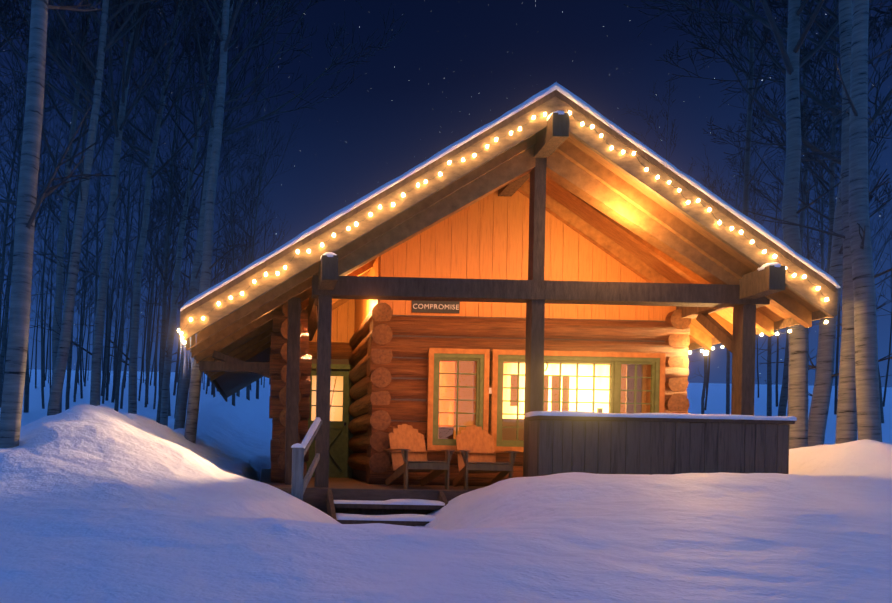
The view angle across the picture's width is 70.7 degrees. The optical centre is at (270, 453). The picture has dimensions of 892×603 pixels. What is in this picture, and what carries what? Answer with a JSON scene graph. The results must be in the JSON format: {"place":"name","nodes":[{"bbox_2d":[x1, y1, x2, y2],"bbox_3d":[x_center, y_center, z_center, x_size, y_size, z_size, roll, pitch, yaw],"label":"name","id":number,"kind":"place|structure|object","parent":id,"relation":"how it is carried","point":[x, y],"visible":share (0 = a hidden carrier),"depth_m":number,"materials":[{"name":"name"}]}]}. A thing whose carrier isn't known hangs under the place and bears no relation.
{"place":"outdoors","nodes":[
{"label":"outdoors","id":0,"kind":"place"},
{"bbox_2d":[0,369,891,602],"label":"snow ground","id":1,"kind":"structure","parent":0,"point":[105,502],"depth_m":3.00,"materials":[{"name":"white snow"}]},
{"bbox_2d":[291,417,447,525],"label":"porch steps","id":2,"kind":"structure","parent":1,"relation":"on","point":[409,512],"depth_m":7.20,"materials":[{"name":"brown"}]},
{"bbox_2d":[0,0,891,448],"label":"trees","id":3,"kind":"object","parent":1,"relation":"on","point":[858,374],"visible":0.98,"depth_m":10.74,"materials":[{"name":"grey plant"}]},
{"bbox_2d":[0,0,891,423],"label":"trees","id":4,"kind":"object","parent":1,"relation":"on","point":[178,204],"visible":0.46,"depth_m":25.24,"materials":[{"name":"grey plant"}]},
{"bbox_2d":[0,109,891,414],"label":"trees","id":5,"kind":"object","parent":1,"relation":"on","point":[90,293],"visible":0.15,"depth_m":48.27,"materials":[{"name":"grey plant"}]},
{"bbox_2d":[180,82,840,513],"bbox_3d":[2.964,-1.732,11.890,8.270,5.848,9.203,1,0,-1],"label":"log cabin","id":6,"kind":"object","parent":1,"relation":"on","point":[560,258],"visible":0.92,"depth_m":8.59,"materials":[{"name":"brown wood"}]},
{"bbox_2d":[180,334,196,377],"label":"icicles","id":7,"kind":"object","parent":6,"relation":"hanging from","point":[188,353],"visible":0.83,"depth_m":7.77,"materials":[{"name":"white"}]},
{"bbox_2d":[384,424,454,489],"bbox_3d":[2.015,0.034,8.257,0.748,0.922,0.914,1,0,-8],"label":"adirondack chair","id":8,"kind":"object","parent":6,"relation":"on","point":[407,451],"visible":0.98,"depth_m":8.44,"materials":[{"name":"brown wood"}]},
{"bbox_2d":[413,304,458,309],"bbox_3d":[2.496,-2.206,8.957,0.694,0.074,0.004,1,0,-1],"label":"sign text","id":9,"kind":"object","parent":6,"relation":"attached to","point":[434,306],"visible":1,"depth_m":8.96,"materials":[{"name":"grey"}]},
{"bbox_2d":[450,425,518,489],"bbox_3d":[2.923,0.051,8.257,0.748,0.922,0.914,1,0,5],"label":"adirondack chair","id":10,"kind":"object","parent":6,"relation":"on","point":[475,452],"visible":1,"depth_m":8.47,"materials":[{"name":"brown wood"}]},
{"bbox_2d":[177,111,828,355],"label":"string lights","id":11,"kind":"object","parent":6,"relation":"on","point":[705,352],"visible":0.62,"depth_m":7.41,"materials":[{"name":"yellow glass"}]},
{"bbox_2d":[525,411,796,476],"bbox_3d":[4.972,0.281,7.656,3.260,1.601,0.405,1,0,-1],"label":"porch railing","id":12,"kind":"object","parent":6,"relation":"attached to","point":[613,443],"depth_m":7.50,"materials":[{"name":"brown wood"}]},
{"bbox_2d":[0,0,891,386],"label":"sky","id":13,"kind":"structure","parent":0,"point":[455,67],"materials":[{"name":"blue"}]}
]}

